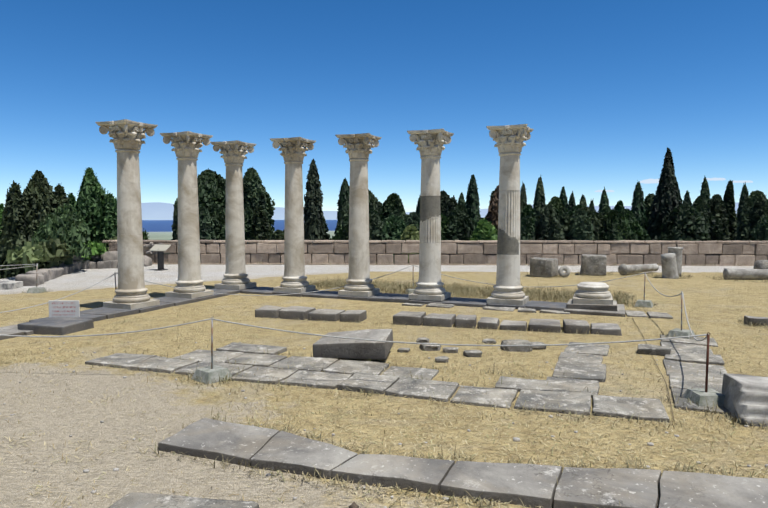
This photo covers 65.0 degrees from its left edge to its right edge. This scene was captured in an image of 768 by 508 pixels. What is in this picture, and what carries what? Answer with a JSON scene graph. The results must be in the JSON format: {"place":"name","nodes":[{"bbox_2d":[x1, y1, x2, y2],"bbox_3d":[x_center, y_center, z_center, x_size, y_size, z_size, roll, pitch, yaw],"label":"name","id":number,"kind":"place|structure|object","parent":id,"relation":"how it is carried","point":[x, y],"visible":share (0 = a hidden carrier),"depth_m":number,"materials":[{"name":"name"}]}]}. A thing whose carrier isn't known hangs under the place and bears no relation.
{"place":"outdoors","nodes":[
{"label":"outdoors","id":0,"kind":"place"},
{"bbox_2d":[0,273,115,312],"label":"rope","id":1,"kind":"object","parent":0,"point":[57,299],"visible":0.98,"depth_m":14.62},
{"bbox_2d":[142,220,337,231],"bbox_3d":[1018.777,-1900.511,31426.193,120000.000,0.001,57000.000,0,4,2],"label":"sea","id":2,"kind":"structure","parent":0,"point":[156,225],"depth_m":6253.40,"materials":[{"name":"liquid"}]},
{"bbox_2d":[0,231,767,507],"bbox_3d":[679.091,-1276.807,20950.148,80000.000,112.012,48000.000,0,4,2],"label":"ground","id":3,"kind":"structure","parent":0,"point":[698,288],"depth_m":8.62,"materials":[{"name":"soil"}]},
{"bbox_2d":[0,281,22,289],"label":"stone block","id":4,"kind":"structure","parent":3,"relation":"on","point":[6,285],"depth_m":20.90,"materials":[{"name":"stone"}]},
{"bbox_2d":[0,324,33,339],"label":"stone slab","id":5,"kind":"structure","parent":3,"relation":"on","point":[10,330],"depth_m":12.88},
{"bbox_2d":[6,242,49,273],"bbox_3d":[-14.541,0.499,24.499,1.618,2.000,1.751,0,4,2],"label":"undergrowth bush","id":6,"kind":"object","parent":3,"relation":"on","point":[27,253],"visible":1,"depth_m":24.17,"materials":[{"name":"green plant"}]},
{"bbox_2d":[0,170,70,278],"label":"pine tree","id":7,"kind":"object","parent":3,"relation":"on","point":[31,206],"visible":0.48,"depth_m":29.11,"materials":[{"name":"green plant"}]},
{"bbox_2d":[27,263,46,292],"bbox_3d":[-11.549,0.793,20.007,0.460,0.986,0.460,0,4,-3],"label":"rope post","id":8,"kind":"object","parent":3,"relation":"on","point":[36,289],"visible":0.96,"depth_m":19.88,"materials":[{"name":"concrete"}]},
{"bbox_2d":[34,236,72,266],"bbox_3d":[-14.425,0.282,26.281,1.713,2.206,1.908,-1,4,-21],"label":"undergrowth bush","id":9,"kind":"object","parent":3,"relation":"on","point":[55,250],"visible":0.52,"depth_m":25.81,"materials":[{"name":"green plant"}]},
{"bbox_2d":[17,317,93,334],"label":"stone slab","id":10,"kind":"structure","parent":3,"relation":"on","point":[55,326],"depth_m":13.11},
{"bbox_2d":[48,300,79,316],"bbox_3d":[-7.545,1.295,14.215,0.700,0.400,0.041,0,4,-2],"label":"information sign","id":11,"kind":"object","parent":10,"relation":"on","point":[64,308],"visible":1,"depth_m":14.20,"materials":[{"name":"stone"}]},
{"bbox_2d":[31,203,91,264],"bbox_3d":[-14.642,-0.496,27.415,2.438,3.615,3.230,-2,4,-26],"label":"pine tree","id":12,"kind":"object","parent":3,"relation":"on","point":[66,224],"visible":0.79,"depth_m":26.79,"materials":[{"name":"green plant"}]},
{"bbox_2d":[15,260,117,285],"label":"stone blocks","id":13,"kind":"structure","parent":3,"relation":"on","point":[28,278],"depth_m":25.60,"materials":[{"name":"stone"}]},
{"bbox_2d":[67,167,116,245],"bbox_3d":[-16.522,-0.555,34.553,4.977,8.768,5.243,3,5,43],"label":"pine tree","id":14,"kind":"object","parent":3,"relation":"on","point":[94,204],"visible":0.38,"depth_m":33.72,"materials":[{"name":"green plant"}]},
{"bbox_2d":[78,240,106,260],"bbox_3d":[-14.521,0.182,29.471,1.838,2.000,2.067,-2,4,-29],"label":"undergrowth bush","id":15,"kind":"object","parent":3,"relation":"on","point":[98,248],"visible":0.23,"depth_m":29.20,"materials":[{"name":"green plant"}]},
{"bbox_2d":[73,251,151,265],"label":"stone blocks","id":16,"kind":"structure","parent":3,"relation":"on","point":[109,255],"depth_m":29.69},
{"bbox_2d":[29,287,255,321],"bbox_3d":[-6.340,1.508,17.519,1.222,0.364,7.818,1,4,22],"label":"stylobate","id":17,"kind":"object","parent":3,"relation":"on","point":[99,314],"visible":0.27,"depth_m":16.01,"materials":[{"name":"stone"}]},
{"bbox_2d":[95,119,159,309],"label":"corinthian column","id":18,"kind":"structure","parent":17,"relation":"on","point":[127,136],"depth_m":15.93,"materials":[{"name":"stone"}]},
{"bbox_2d":[160,131,213,298],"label":"corinthian column","id":19,"kind":"structure","parent":17,"relation":"on","point":[187,145],"depth_m":18.06,"materials":[{"name":"stone"}]},
{"bbox_2d":[210,140,256,289],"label":"corinthian column","id":20,"kind":"structure","parent":17,"relation":"on","point":[233,156],"depth_m":20.20,"materials":[{"name":"stone"}]},
{"bbox_2d":[149,244,170,270],"bbox_3d":[-10.474,0.163,28.233,0.850,1.195,0.521,1,4,14],"label":"info lectern","id":21,"kind":"object","parent":3,"relation":"on","point":[160,249],"visible":0.94,"depth_m":28.16,"materials":[{"name":"grey metal"}]},
{"bbox_2d":[171,204,177,239],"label":"broad tree","id":22,"kind":"object","parent":3,"relation":"on","point":[174,226],"visible":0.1,"depth_m":46.61,"materials":[{"name":"green plant"}]},
{"bbox_2d":[108,492,258,507],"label":"stone slab","id":23,"kind":"structure","parent":3,"relation":"on","point":[139,500],"depth_m":4.41,"materials":[{"name":"stone"}]},
{"bbox_2d":[171,168,225,239],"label":"broad tree","id":24,"kind":"object","parent":3,"relation":"on","point":[211,187],"visible":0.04,"depth_m":48.89,"materials":[{"name":"green plant"}]},
{"bbox_2d":[198,204,215,239],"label":"broad tree","id":25,"kind":"object","parent":3,"relation":"on","point":[207,230],"visible":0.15,"depth_m":41.02,"materials":[{"name":"green plant"}]},
{"bbox_2d":[191,317,231,383],"bbox_3d":[-2.697,1.467,9.427,0.460,0.986,0.460,3,5,40],"label":"rope post","id":26,"kind":"object","parent":3,"relation":"on","point":[212,372],"visible":0.88,"depth_m":9.37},
{"bbox_2d":[0,318,210,336],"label":"rope","id":27,"kind":"object","parent":26,"relation":"attached to","point":[107,334],"visible":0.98,"depth_m":9.54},
{"bbox_2d":[207,203,224,239],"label":"broad tree","id":28,"kind":"object","parent":3,"relation":"on","point":[216,212],"visible":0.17,"depth_m":42.31,"materials":[{"name":"green plant"}]},
{"bbox_2d":[244,204,253,239],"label":"broad tree","id":29,"kind":"object","parent":3,"relation":"on","point":[248,216],"visible":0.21,"depth_m":49.18,"materials":[{"name":"green plant"}]},
{"bbox_2d":[243,167,274,235],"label":"broad tree","id":30,"kind":"object","parent":3,"relation":"on","point":[255,193],"visible":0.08,"depth_m":51.20,"materials":[{"name":"green plant"}]},
{"bbox_2d":[250,204,271,239],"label":"broad tree","id":31,"kind":"object","parent":3,"relation":"on","point":[261,229],"visible":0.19,"depth_m":49.10,"materials":[{"name":"green plant"}]},
{"bbox_2d":[269,230,283,239],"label":"bush","id":32,"kind":"object","parent":3,"relation":"on","point":[277,234],"visible":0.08,"depth_m":43.96,"materials":[{"name":"green plant"}]},
{"bbox_2d":[303,159,324,239],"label":"cypress tree","id":33,"kind":"object","parent":3,"relation":"on","point":[314,225],"visible":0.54,"depth_m":45.57,"materials":[{"name":"green plant"}]},
{"bbox_2d":[331,215,348,239],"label":"broad tree","id":34,"kind":"object","parent":3,"relation":"on","point":[340,234],"visible":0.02,"depth_m":42.99,"materials":[{"name":"green plant"}]},
{"bbox_2d":[334,178,349,235],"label":"cypress tree","id":35,"kind":"object","parent":3,"relation":"on","point":[344,192],"visible":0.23,"depth_m":59.48,"materials":[{"name":"green plant"}]},
{"bbox_2d":[335,206,348,233],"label":"broad tree","id":36,"kind":"object","parent":3,"relation":"on","point":[343,216],"visible":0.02,"depth_m":44.22,"materials":[{"name":"green plant"}]},
{"bbox_2d":[313,329,392,359],"bbox_3d":[-0.526,1.631,10.989,1.333,0.412,1.020,1,4,11],"label":"fallen slab","id":37,"kind":"object","parent":3,"relation":"on","point":[328,347],"depth_m":10.57,"materials":[{"name":"stone"}]},
{"bbox_2d":[343,213,371,253],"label":"broad tree","id":38,"kind":"object","parent":3,"relation":"on","point":[347,231],"visible":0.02,"depth_m":41.81,"materials":[{"name":"green plant"}]},
{"bbox_2d":[336,189,382,231],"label":"broad tree","id":39,"kind":"object","parent":3,"relation":"on","point":[375,204],"depth_m":55.47,"materials":[{"name":"green plant"}]},
{"bbox_2d":[370,213,382,239],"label":"broad tree","id":40,"kind":"object","parent":3,"relation":"on","point":[376,223],"visible":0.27,"depth_m":41.51,"materials":[{"name":"green plant"}]},
{"bbox_2d":[85,342,669,422],"bbox_3d":[-0.499,2.040,9.878,9.200,0.383,2.175,1,4,19],"label":"foundation row","id":41,"kind":"object","parent":3,"relation":"on","point":[389,383],"visible":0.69,"depth_m":9.17,"materials":[{"name":"stone"}]},
{"bbox_2d":[0,342,767,507],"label":"pebbles","id":42,"kind":"object","parent":3,"relation":"on","point":[516,439],"visible":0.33,"depth_m":6.85,"materials":[{"name":"stone"}]},
{"bbox_2d":[0,303,767,507],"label":"dry grass tufts","id":43,"kind":"object","parent":3,"relation":"on","point":[546,434],"visible":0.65,"depth_m":7.57,"materials":[{"name":"plant"}]},
{"bbox_2d":[378,215,406,261],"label":"broad tree","id":44,"kind":"object","parent":3,"relation":"on","point":[394,226],"visible":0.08,"depth_m":41.60,"materials":[{"name":"green plant"}]},
{"bbox_2d":[379,193,406,221],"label":"broad tree","id":45,"kind":"object","parent":3,"relation":"on","point":[392,202],"visible":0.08,"depth_m":51.24,"materials":[{"name":"green plant"}]},
{"bbox_2d":[240,287,566,310],"bbox_3d":[0.244,1.450,18.433,10.307,0.362,1.232,2,4,22],"label":"stylobate back row","id":46,"kind":"object","parent":3,"relation":"on","point":[458,301],"visible":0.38,"depth_m":17.85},
{"bbox_2d":[270,137,315,292],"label":"corinthian column","id":47,"kind":"structure","parent":46,"relation":"on","point":[293,154],"depth_m":19.32,"materials":[{"name":"stone"}]},
{"bbox_2d":[335,133,381,296],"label":"corinthian column","id":48,"kind":"structure","parent":46,"relation":"on","point":[358,151],"depth_m":18.43,"materials":[{"name":"stone"}]},
{"bbox_2d":[407,129,453,300],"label":"corinthian column","id":49,"kind":"structure","parent":46,"relation":"on","point":[430,148],"depth_m":17.56,"materials":[{"name":"white stone"}]},
{"bbox_2d":[486,124,532,305],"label":"corinthian column","id":50,"kind":"structure","parent":46,"relation":"on","point":[509,145],"depth_m":16.68,"materials":[{"name":"white stone"}]},
{"bbox_2d":[405,264,413,293],"bbox_3d":[0.944,0.818,19.603,0.460,0.986,0.460,-1,4,-12],"label":"rope post","id":51,"kind":"object","parent":3,"relation":"on","point":[410,290],"visible":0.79,"depth_m":19.58,"materials":[{"name":"concrete"}]},
{"bbox_2d":[116,265,412,295],"bbox_3d":[-3.281,0.848,18.253,8.878,0.818,0.022,-1,4,-18],"label":"rope","id":52,"kind":"object","parent":51,"relation":"attached to","point":[265,295],"visible":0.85,"depth_m":18.13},
{"bbox_2d":[400,224,419,261],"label":"light shrub","id":53,"kind":"object","parent":3,"relation":"on","point":[410,232],"visible":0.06,"depth_m":40.49,"materials":[{"name":"green plant"}]},
{"bbox_2d":[405,212,419,224],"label":"broad tree","id":54,"kind":"object","parent":3,"relation":"on","point":[412,218],"visible":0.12,"depth_m":47.45,"materials":[{"name":"green plant"}]},
{"bbox_2d":[418,214,449,239],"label":"broad tree","id":55,"kind":"object","parent":3,"relation":"on","point":[444,221],"visible":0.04,"depth_m":41.10,"materials":[{"name":"green plant"}]},
{"bbox_2d":[102,240,767,265],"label":"terrace wall","id":56,"kind":"structure","parent":3,"relation":"on","point":[570,252],"depth_m":31.12,"materials":[{"name":"stone"}]},
{"bbox_2d":[255,305,621,335],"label":"foundation blocks","id":57,"kind":"structure","parent":3,"relation":"on","point":[399,318],"depth_m":13.96,"materials":[{"name":"stone"}]},
{"bbox_2d":[440,190,449,214],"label":"broad tree","id":58,"kind":"object","parent":3,"relation":"on","point":[444,199],"visible":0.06,"depth_m":55.91,"materials":[{"name":"green plant"}]},
{"bbox_2d":[446,195,457,217],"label":"broad tree","id":59,"kind":"object","parent":3,"relation":"on","point":[453,203],"visible":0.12,"depth_m":49.38,"materials":[{"name":"green plant"}]},
{"bbox_2d":[446,204,474,253],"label":"broad tree","id":60,"kind":"object","parent":3,"relation":"on","point":[460,225],"visible":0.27,"depth_m":40.52,"materials":[{"name":"green plant"}]},
{"bbox_2d":[158,418,767,507],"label":"stone slab row","id":61,"kind":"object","parent":3,"relation":"on","point":[533,485],"depth_m":5.74,"materials":[{"name":"stone"}]},
{"bbox_2d":[397,337,545,362],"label":"scattered stones","id":62,"kind":"object","parent":3,"relation":"on","point":[466,353],"visible":0.85,"depth_m":11.37,"materials":[{"name":"stone"}]},
{"bbox_2d":[465,174,480,218],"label":"cypress tree","id":63,"kind":"object","parent":3,"relation":"on","point":[472,204],"visible":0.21,"depth_m":57.08,"materials":[{"name":"green plant"}]},
{"bbox_2d":[470,218,497,243],"bbox_3d":[6.668,1.835,39.842,3.216,8.465,3.437,2,4,22],"label":"light shrub","id":64,"kind":"object","parent":3,"relation":"on","point":[485,229],"visible":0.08,"depth_m":39.25,"materials":[{"name":"green plant"}]},
{"bbox_2d":[486,185,498,229],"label":"cypress tree","id":65,"kind":"object","parent":3,"relation":"on","point":[493,208],"visible":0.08,"depth_m":46.05,"materials":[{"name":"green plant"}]},
{"bbox_2d":[520,181,526,205],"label":"cypress tree","id":66,"kind":"object","parent":3,"relation":"on","point":[523,195],"visible":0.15,"depth_m":59.05,"materials":[{"name":"green plant"}]},
{"bbox_2d":[520,216,535,239],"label":"broad tree","id":67,"kind":"object","parent":3,"relation":"on","point":[527,230],"visible":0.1,"depth_m":42.21,"materials":[{"name":"green plant"}]},
{"bbox_2d":[520,204,536,229],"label":"broad tree","id":68,"kind":"object","parent":3,"relation":"on","point":[528,210],"visible":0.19,"depth_m":44.85,"materials":[{"name":"green plant"}]},
{"bbox_2d":[402,303,672,318],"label":"stone slabs","id":69,"kind":"structure","parent":3,"relation":"on","point":[629,313],"depth_m":15.95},
{"bbox_2d":[533,176,544,215],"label":"cypress tree","id":70,"kind":"object","parent":3,"relation":"on","point":[539,202],"visible":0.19,"depth_m":53.95,"materials":[{"name":"green plant"}]},
{"bbox_2d":[529,257,558,276],"bbox_3d":[6.739,0.552,25.381,1.030,0.789,0.951,2,4,30],"label":"stone block","id":71,"kind":"object","parent":3,"relation":"on","point":[543,267],"depth_m":25.04,"materials":[{"name":"stone"}]},
{"bbox_2d":[534,204,565,240],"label":"broad tree","id":72,"kind":"object","parent":3,"relation":"on","point":[547,225],"visible":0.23,"depth_m":42.01,"materials":[{"name":"green plant"}]},
{"bbox_2d":[548,195,567,218],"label":"broad tree","id":73,"kind":"object","parent":3,"relation":"on","point":[559,207],"visible":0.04,"depth_m":48.98,"materials":[{"name":"green plant"}]},
{"bbox_2d":[559,186,568,212],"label":"cypress tree","id":74,"kind":"object","parent":3,"relation":"on","point":[563,197],"visible":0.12,"depth_m":55.98,"materials":[{"name":"green plant"}]},
{"bbox_2d":[558,266,569,276],"bbox_3d":[7.482,0.733,24.990,0.480,0.490,0.198,1,4,12],"label":"millstone disc","id":75,"kind":"object","parent":3,"relation":"on","point":[566,269],"visible":0.96,"depth_m":24.95,"materials":[{"name":"stone"}]},
{"bbox_2d":[559,213,571,239],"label":"broad tree","id":76,"kind":"object","parent":3,"relation":"on","point":[565,219],"visible":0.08,"depth_m":42.94,"materials":[{"name":"green plant"}]},
{"bbox_2d":[546,342,609,397],"bbox_3d":[3.352,2.020,10.270,0.868,0.347,3.766,2,4,23],"label":"foundation strip","id":77,"kind":"object","parent":3,"relation":"on","point":[569,364],"visible":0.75,"depth_m":9.89,"materials":[{"name":"stone"}]},
{"bbox_2d":[568,208,594,240],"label":"broad tree","id":78,"kind":"object","parent":3,"relation":"on","point":[581,227],"visible":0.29,"depth_m":41.87,"materials":[{"name":"green plant"}]},
{"bbox_2d":[580,254,606,275],"bbox_3d":[9.060,0.471,26.024,1.080,0.873,0.936,1,4,16],"label":"stone block","id":79,"kind":"object","parent":3,"relation":"on","point":[591,264],"depth_m":25.62,"materials":[{"name":"stone"}]},
{"bbox_2d":[564,299,624,316],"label":"stub foundation blocks","id":80,"kind":"structure","parent":3,"relation":"on","point":[615,309],"depth_m":15.63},
{"bbox_2d":[573,282,612,304],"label":"column base","id":81,"kind":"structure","parent":80,"relation":"on","point":[598,293],"depth_m":15.89,"materials":[{"name":"white stone"}]},
{"bbox_2d":[590,212,605,240],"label":"broad tree","id":82,"kind":"object","parent":3,"relation":"on","point":[596,218],"visible":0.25,"depth_m":43.02,"materials":[{"name":"green plant"}]},
{"bbox_2d":[597,186,610,212],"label":"cypress tree","id":83,"kind":"object","parent":3,"relation":"on","point":[604,201],"visible":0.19,"depth_m":52.93,"materials":[{"name":"green plant"}]},
{"bbox_2d":[599,208,630,253],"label":"broad tree","id":84,"kind":"object","parent":3,"relation":"on","point":[614,226],"visible":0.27,"depth_m":42.49,"materials":[{"name":"green plant"}]},
{"bbox_2d":[619,209,649,253],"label":"broad tree","id":85,"kind":"object","parent":3,"relation":"on","point":[635,229],"visible":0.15,"depth_m":45.09,"materials":[{"name":"green plant"}]},
{"bbox_2d":[618,264,658,274],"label":"fallen column","id":86,"kind":"structure","parent":3,"relation":"on","point":[623,269],"depth_m":26.14,"materials":[{"name":"stone"}]},
{"bbox_2d":[631,181,646,230],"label":"cypress tree","id":87,"kind":"object","parent":3,"relation":"on","point":[638,210],"visible":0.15,"depth_m":50.77,"materials":[{"name":"green plant"}]},
{"bbox_2d":[634,273,653,307],"bbox_3d":[7.354,0.984,17.010,0.460,0.986,0.460,2,4,30],"label":"rope post","id":88,"kind":"object","parent":3,"relation":"on","point":[643,303],"visible":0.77,"depth_m":16.91,"materials":[{"name":"concrete"}]},
{"bbox_2d":[644,193,654,230],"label":"broad tree","id":89,"kind":"object","parent":3,"relation":"on","point":[648,200],"visible":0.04,"depth_m":54.44,"materials":[{"name":"green plant"}]},
{"bbox_2d":[637,344,670,355],"bbox_3d":[5.011,1.793,11.195,0.562,0.173,0.380,1,4,22],"label":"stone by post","id":90,"kind":"object","parent":3,"relation":"on","point":[649,349],"visible":0.75,"depth_m":11.08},
{"bbox_2d":[646,147,683,253],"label":"cypress tree","id":91,"kind":"object","parent":3,"relation":"on","point":[667,197],"visible":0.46,"depth_m":48.54,"materials":[{"name":"green plant"}]},
{"bbox_2d":[661,253,678,278],"bbox_3d":[11.726,0.517,24.733,0.752,1.108,0.670,0,4,2],"label":"column stump","id":92,"kind":"object","parent":3,"relation":"on","point":[669,266],"visible":0.88,"depth_m":24.47,"materials":[{"name":"stone"}]},
{"bbox_2d":[668,247,682,276],"bbox_3d":[12.300,0.328,25.460,0.600,1.220,0.600,0,4,2],"label":"column stump","id":93,"kind":"object","parent":3,"relation":"on","point":[677,251],"visible":0.6,"depth_m":25.21,"materials":[{"name":"stone"}]},
{"bbox_2d":[658,203,709,240],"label":"broad tree","id":94,"kind":"object","parent":3,"relation":"on","point":[685,222],"visible":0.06,"depth_m":45.19,"materials":[{"name":"green plant"}]},
{"bbox_2d":[660,335,730,414],"bbox_3d":[5.281,2.024,10.230,1.043,0.352,5.217,2,4,24],"label":"foundation strip","id":95,"kind":"object","parent":3,"relation":"on","point":[693,350],"visible":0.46,"depth_m":9.99,"materials":[{"name":"stone"}]},
{"bbox_2d":[668,291,694,338],"bbox_3d":[6.230,1.265,12.593,0.460,0.986,0.460,-4,5,-45],"label":"rope post","id":96,"kind":"object","parent":95,"relation":"on","point":[678,332],"visible":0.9,"depth_m":12.57,"materials":[{"name":"concrete"}]},
{"bbox_2d":[683,332,724,405],"bbox_3d":[4.386,1.547,8.179,0.460,0.986,0.460,0,4,-1],"label":"rope post","id":97,"kind":"object","parent":95,"relation":"on","point":[709,395],"visible":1,"depth_m":8.13,"materials":[{"name":"concrete"}]},
{"bbox_2d":[211,318,706,345],"bbox_3d":[0.844,1.185,8.782,7.195,0.289,0.022,1,4,10],"label":"rope","id":98,"kind":"object","parent":97,"relation":"attached to","point":[464,344],"visible":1,"depth_m":8.74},
{"bbox_2d":[700,176,710,202],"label":"cypress tree","id":99,"kind":"object","parent":3,"relation":"on","point":[705,191],"visible":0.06,"depth_m":58.38,"materials":[{"name":"green plant"}]},
{"bbox_2d":[693,196,724,240],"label":"broad tree","id":100,"kind":"object","parent":3,"relation":"on","point":[714,225],"visible":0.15,"depth_m":46.33,"materials":[{"name":"green plant"}]},
{"bbox_2d":[708,194,729,240],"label":"broad tree","id":101,"kind":"object","parent":3,"relation":"on","point":[718,209],"visible":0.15,"depth_m":48.54,"materials":[{"name":"green plant"}]},
{"bbox_2d":[723,180,736,240],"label":"cypress tree","id":102,"kind":"object","parent":3,"relation":"on","point":[729,201],"visible":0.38,"depth_m":56.31,"materials":[{"name":"green plant"}]},
{"bbox_2d":[736,182,748,227],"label":"cypress tree","id":103,"kind":"object","parent":3,"relation":"on","point":[744,193],"visible":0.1,"depth_m":60.37,"materials":[{"name":"green plant"}]},
{"bbox_2d":[721,373,767,426],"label":"stone block","id":104,"kind":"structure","parent":3,"relation":"on","point":[746,397],"depth_m":7.49,"materials":[{"name":"stone"}]},
{"bbox_2d":[723,268,767,279],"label":"fallen column","id":105,"kind":"structure","parent":3,"relation":"on","point":[728,273],"depth_m":23.94,"materials":[{"name":"stone"}]},
{"bbox_2d":[735,190,767,240],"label":"broad tree","id":106,"kind":"object","parent":3,"relation":"on","point":[743,231],"visible":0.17,"depth_m":51.87,"materials":[{"name":"green plant"}]},
{"bbox_2d":[744,315,767,325],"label":"block","id":107,"kind":"object","parent":3,"relation":"on","point":[753,320],"depth_m":14.01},
{"bbox_2d":[747,194,767,240],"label":"broad tree","id":108,"kind":"object","parent":3,"relation":"on","point":[759,209],"visible":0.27,"depth_m":48.57,"materials":[{"name":"green plant"}]},
{"bbox_2d":[749,215,767,240],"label":"broad tree","id":109,"kind":"object","parent":3,"relation":"on","point":[759,231],"visible":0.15,"depth_m":43.21,"materials":[{"name":"green plant"}]},
{"bbox_2d":[753,260,767,268],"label":"rounded fragment","id":110,"kind":"object","parent":3,"relation":"on","point":[760,264],"visible":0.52,"depth_m":25.89,"materials":[{"name":"stone"}]},
{"bbox_2d":[0,0,767,211],"label":"sky","id":111,"kind":"structure","parent":0,"point":[603,88],"materials":[{"name":"blue"}]},
{"bbox_2d":[22,261,767,507],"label":"tall dry grass","id":112,"kind":"structure","parent":0,"point":[556,295],"depth_m":9.83,"materials":[{"name":"plant"}]},
{"bbox_2d":[141,202,738,219],"bbox_3d":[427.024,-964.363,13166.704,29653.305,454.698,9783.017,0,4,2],"label":"mountains","id":113,"kind":"structure","parent":0,"point":[156,211],"depth_m":14849.86,"materials":[{"name":"blue"}]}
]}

